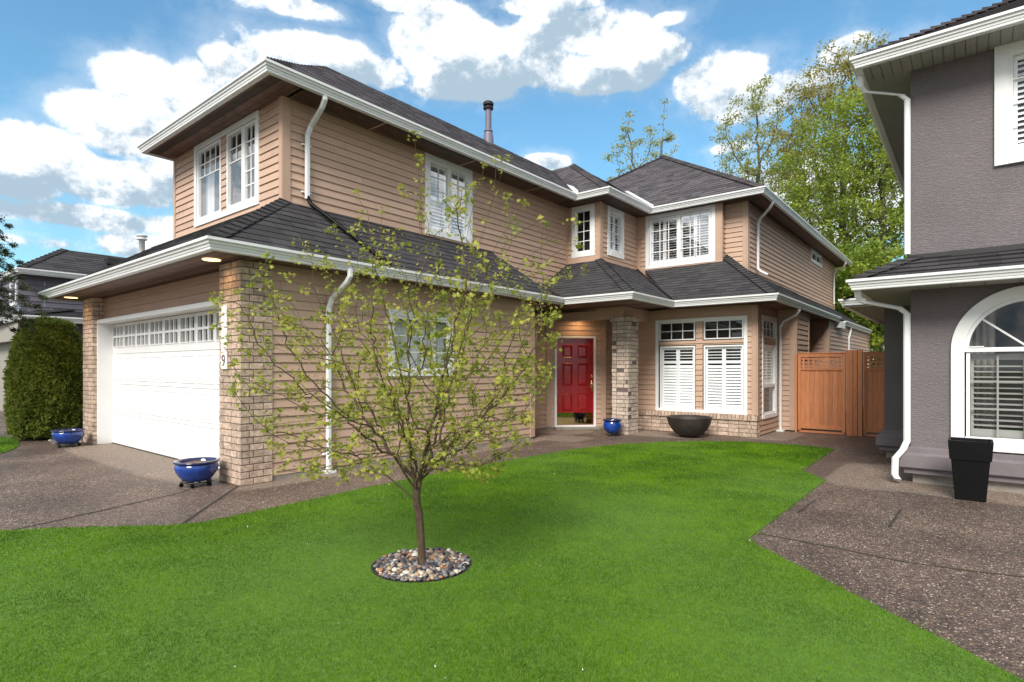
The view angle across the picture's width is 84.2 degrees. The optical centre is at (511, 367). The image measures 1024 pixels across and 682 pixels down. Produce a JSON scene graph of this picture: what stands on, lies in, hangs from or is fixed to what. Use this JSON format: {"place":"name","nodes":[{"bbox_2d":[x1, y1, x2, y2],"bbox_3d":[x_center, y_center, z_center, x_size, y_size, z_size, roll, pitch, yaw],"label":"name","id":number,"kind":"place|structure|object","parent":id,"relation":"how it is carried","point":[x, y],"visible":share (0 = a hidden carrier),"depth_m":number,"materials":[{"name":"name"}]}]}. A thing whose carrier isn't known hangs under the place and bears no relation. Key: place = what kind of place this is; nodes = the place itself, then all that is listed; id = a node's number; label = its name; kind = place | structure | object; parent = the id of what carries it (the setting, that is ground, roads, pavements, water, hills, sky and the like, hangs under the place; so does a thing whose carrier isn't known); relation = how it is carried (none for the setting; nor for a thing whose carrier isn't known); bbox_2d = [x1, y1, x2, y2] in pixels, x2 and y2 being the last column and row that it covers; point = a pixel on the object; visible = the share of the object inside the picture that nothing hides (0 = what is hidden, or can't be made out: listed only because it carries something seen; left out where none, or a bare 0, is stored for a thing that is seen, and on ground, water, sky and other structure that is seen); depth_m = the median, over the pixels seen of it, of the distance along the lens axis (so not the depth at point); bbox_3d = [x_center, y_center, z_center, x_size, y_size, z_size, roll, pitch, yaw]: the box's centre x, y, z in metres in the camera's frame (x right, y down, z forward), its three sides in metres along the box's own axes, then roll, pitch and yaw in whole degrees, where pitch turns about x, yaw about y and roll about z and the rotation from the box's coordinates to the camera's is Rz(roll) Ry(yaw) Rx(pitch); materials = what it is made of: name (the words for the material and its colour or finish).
{"place":"outdoors","nodes":[
{"label":"outdoors","id":0,"kind":"place"},
{"bbox_2d":[0,436,20,453],"bbox_3d":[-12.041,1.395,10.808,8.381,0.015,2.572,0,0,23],"label":"lawn","id":1,"kind":"structure","parent":0,"point":[7,443],"depth_m":10.37,"materials":[{"name":"plant"}]},
{"bbox_2d":[0,215,50,333],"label":"spruce tree","id":2,"kind":"object","parent":1,"relation":"on","point":[9,279],"visible":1,"depth_m":10.16,"materials":[{"name":"green plant"}]},
{"bbox_2d":[0,0,1001,367],"label":"sky","id":3,"kind":"structure","parent":0,"point":[83,83],"materials":[{"name":"blue"}]},
{"bbox_2d":[0,440,1023,681],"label":"lawn","id":4,"kind":"structure","parent":0,"point":[716,602],"depth_m":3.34,"materials":[{"name":"plant"}]},
{"bbox_2d":[371,548,471,582],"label":"soil","id":5,"kind":"structure","parent":4,"relation":"on","point":[374,571],"depth_m":3.84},
{"bbox_2d":[207,130,589,564],"bbox_3d":[-0.834,-0.156,4.027,2.359,3.114,2.145,0,0,39],"label":"young maple tree","id":6,"kind":"object","parent":5,"relation":"on","point":[394,403],"visible":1,"depth_m":3.85,"materials":[{"name":"green plant"}]},
{"bbox_2d":[373,547,470,581],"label":"river stones","id":7,"kind":"object","parent":5,"relation":"on","point":[432,563],"visible":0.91,"depth_m":3.95,"materials":[{"name":"grey stone"}]},
{"bbox_2d":[0,404,1023,679],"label":"driveway","id":8,"kind":"structure","parent":0,"point":[860,496],"depth_m":5.52,"materials":[{"name":"grey concrete"}]},
{"bbox_2d":[1,316,83,439],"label":"clipped hedge","id":9,"kind":"object","parent":8,"relation":"on","point":[43,383],"visible":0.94,"depth_m":10.89,"materials":[{"name":"green plant"}]},
{"bbox_2d":[46,438,82,443],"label":"gravel","id":10,"kind":"structure","parent":8,"relation":"on","point":[55,442],"depth_m":10.65,"materials":[{"name":"white gravel"}]},
{"bbox_2d":[50,428,85,447],"bbox_3d":[-7.871,1.248,10.056,0.496,0.304,0.496,0,0,-7],"label":"blue pot","id":11,"kind":"object","parent":8,"relation":"on","point":[68,436],"visible":1,"depth_m":9.92,"materials":[{"name":"ceramic"}]},
{"bbox_2d":[0,234,147,410],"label":"neighbour house","id":12,"kind":"structure","parent":8,"relation":"on","point":[60,266],"depth_m":17.07,"materials":[{"name":"grey"}]},
{"bbox_2d":[0,341,10,410],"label":"garage door","id":13,"kind":"structure","parent":12,"relation":"in","point":[4,346],"depth_m":18.15,"materials":[{"name":"beige paint"}]},
{"bbox_2d":[9,277,18,305],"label":"window","id":14,"kind":"structure","parent":12,"relation":"in","point":[12,304],"depth_m":16.86,"materials":[{"name":"white paint"}]},
{"bbox_2d":[173,457,219,488],"bbox_3d":[-3.737,1.248,6.723,0.496,0.304,0.496,0,0,39],"label":"blue pot","id":15,"kind":"object","parent":8,"relation":"on","point":[191,471],"visible":1,"depth_m":6.58,"materials":[{"name":"ceramic"}]},
{"bbox_2d":[38,56,871,485],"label":"house","id":16,"kind":"structure","parent":8,"relation":"on","point":[698,290],"depth_m":10.03,"materials":[{"name":"paint"}]},
{"bbox_2d":[112,310,219,469],"bbox_3d":[-5.339,0.302,9.223,4.880,2.199,0.620,0,0,39],"label":"garage door","id":17,"kind":"structure","parent":16,"relation":"in","point":[173,421],"depth_m":8.91,"materials":[{"name":"white paint"}]},
{"bbox_2d":[194,110,265,227],"bbox_3d":[-4.435,-3.090,9.194,2.240,1.380,0.484,0,0,39],"label":"window","id":18,"kind":"structure","parent":16,"relation":"in","point":[242,137],"depth_m":9.32,"materials":[{"name":"white paint"}]},
{"bbox_2d":[388,309,453,375],"bbox_3d":[-1.575,-0.370,9.063,0.484,1.000,1.360,0,0,39],"label":"window","id":19,"kind":"structure","parent":16,"relation":"in","point":[400,330],"depth_m":9.00,"materials":[{"name":"white glass"}]},
{"bbox_2d":[424,152,472,244],"bbox_3d":[-1.321,-3.070,10.564,0.484,1.420,1.210,0,0,39],"label":"window","id":20,"kind":"structure","parent":16,"relation":"in","point":[439,172],"depth_m":10.54,"materials":[{"name":"white paint"}]},
{"bbox_2d":[557,338,592,424],"bbox_3d":[1.461,0.323,13.106,0.868,2.003,0.113,0,0,-6],"label":"front door","id":21,"kind":"structure","parent":16,"relation":"in","point":[575,360],"depth_m":13.12,"materials":[{"name":"red paint"}]},
{"bbox_2d":[572,203,594,257],"bbox_3d":[1.798,-3.175,13.368,0.630,1.190,0.484,0,0,39],"label":"window","id":22,"kind":"structure","parent":16,"relation":"in","point":[585,231],"depth_m":13.31,"materials":[{"name":"white paint"}]},
{"bbox_2d":[607,205,623,259],"bbox_3d":[2.294,-3.195,13.618,0.484,1.150,0.790,0,0,39],"label":"window","id":23,"kind":"structure","parent":16,"relation":"in","point":[615,220],"depth_m":13.58,"materials":[{"name":"white paint"}]},
{"bbox_2d":[645,204,714,268],"bbox_3d":[4.164,-3.120,13.829,1.740,1.320,0.484,0,0,39],"label":"window","id":24,"kind":"structure","parent":16,"relation":"in","point":[687,236],"depth_m":13.80,"materials":[{"name":"white paint"}]},
{"bbox_2d":[655,315,747,414],"bbox_3d":[4.147,-0.045,12.309,1.990,2.030,0.484,0,0,39],"label":"window","id":25,"kind":"structure","parent":16,"relation":"in","point":[725,381],"depth_m":12.30,"materials":[{"name":"white paint"}]},
{"bbox_2d":[739,315,776,418],"bbox_3d":[5.312,-0.010,12.209,0.484,2.140,1.110,0,0,39],"label":"window","id":26,"kind":"structure","parent":16,"relation":"in","point":[769,324],"depth_m":12.38,"materials":[{"name":"white paint"}]},
{"bbox_2d":[797,248,821,267],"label":"window","id":27,"kind":"structure","parent":16,"relation":"in","point":[816,258],"depth_m":18.56,"materials":[{"name":"white paint"}]},
{"bbox_2d":[13,438,901,529],"bbox_3d":[-0.393,1.396,7.879,8.212,0.001,6.171,0,0,-3],"label":"paving joint","id":28,"kind":"object","parent":8,"relation":"on","point":[895,517],"visible":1,"depth_m":5.54,"materials":[{"name":"grey concrete"}]},
{"bbox_2d":[603,418,621,435],"bbox_3d":[2.060,1.228,11.637,0.400,0.345,0.400,0,0,39],"label":"blue pot","id":29,"kind":"object","parent":8,"relation":"on","point":[611,425],"visible":1,"depth_m":11.50,"materials":[{"name":"ceramic"}]},
{"bbox_2d":[667,415,711,436],"bbox_3d":[3.590,1.195,11.489,0.890,0.410,0.890,0,0,39],"label":"bowl planter","id":30,"kind":"object","parent":8,"relation":"on","point":[689,425],"visible":1,"depth_m":11.20,"materials":[{"name":"brown metal"}]},
{"bbox_2d":[795,352,845,434],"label":"wooden gate","id":31,"kind":"structure","parent":8,"relation":"on","point":[821,398],"depth_m":12.04,"materials":[{"name":"brown wood"}]},
{"bbox_2d":[846,350,883,436],"bbox_3d":[7.354,0.520,11.400,1.085,1.760,0.129,0,0,39],"label":"wooden fence","id":32,"kind":"object","parent":8,"relation":"on","point":[864,399],"visible":0.63,"depth_m":11.54,"materials":[{"name":"brown wood"}]},
{"bbox_2d":[835,235,904,348],"bbox_3d":[13.565,-1.778,22.001,4.608,6.382,3.968,0,0,39],"label":"laurel tree","id":33,"kind":"object","parent":8,"relation":"on","point":[862,254],"visible":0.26,"depth_m":21.34,"materials":[{"name":"green plant"}]},
{"bbox_2d":[761,533,1023,576],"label":"paving joint","id":34,"kind":"object","parent":8,"relation":"on","point":[896,559],"visible":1,"depth_m":4.10,"materials":[{"name":"grey concrete"}]},
{"bbox_2d":[838,0,1023,493],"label":"grey house","id":35,"kind":"structure","parent":8,"relation":"on","point":[943,303],"depth_m":6.68,"materials":[{"name":"paint"}]},
{"bbox_2d":[951,285,1023,453],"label":"arched window","id":36,"kind":"structure","parent":35,"relation":"in","point":[987,344],"depth_m":6.61,"materials":[{"name":"white paint"}]},
{"bbox_2d":[994,38,1023,166],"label":"window","id":37,"kind":"structure","parent":35,"relation":"in","point":[1008,58],"depth_m":6.35,"materials":[{"name":"white paint"}]},
{"bbox_2d":[948,437,993,501],"bbox_3d":[4.897,1.085,6.058,0.372,0.630,0.372,0,0,39],"label":"square planter","id":38,"kind":"object","parent":8,"relation":"on","point":[971,459],"visible":1,"depth_m":5.94,"materials":[{"name":"black plastic"}]},
{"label":"ground","id":39,"kind":"structure","parent":0,"visible":0},
{"bbox_2d":[601,110,661,180],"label":"sapling tree","id":40,"kind":"object","parent":39,"relation":"on","point":[626,131],"visible":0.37,"depth_m":42.15,"materials":[{"name":"green plant"}]},
{"bbox_2d":[647,98,680,161],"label":"sapling tree","id":41,"kind":"object","parent":39,"relation":"on","point":[667,139],"visible":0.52,"depth_m":44.06,"materials":[{"name":"green plant"}]},
{"bbox_2d":[709,74,817,219],"bbox_3d":[15.794,-8.537,36.011,7.053,19.894,5.819,0,0,39],"label":"bare branched tree","id":42,"kind":"object","parent":39,"relation":"on","point":[755,106],"visible":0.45,"depth_m":35.87,"materials":[{"name":"green plant"}]},
{"bbox_2d":[756,28,903,251],"bbox_3d":[18.185,-8.241,30.913,8.856,19.325,6.527,0,0,39],"label":"maple tree","id":43,"kind":"object","parent":39,"relation":"on","point":[830,87],"visible":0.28,"depth_m":30.86,"materials":[{"name":"green plant"}]},
{"bbox_2d":[763,71,910,396],"bbox_3d":[17.345,-6.438,27.040,10.918,15.696,7.780,0,0,39],"label":"maple tree","id":44,"kind":"object","parent":39,"relation":"on","point":[886,215],"visible":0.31,"depth_m":26.85,"materials":[{"name":"green plant"}]},
{"bbox_2d":[835,246,883,360],"bbox_3d":[14.539,-2.019,24.909,4.002,6.919,3.865,0,0,39],"label":"evergreen tree","id":45,"kind":"object","parent":39,"relation":"on","point":[878,329],"depth_m":24.06,"materials":[{"name":"green plant"}]}
]}

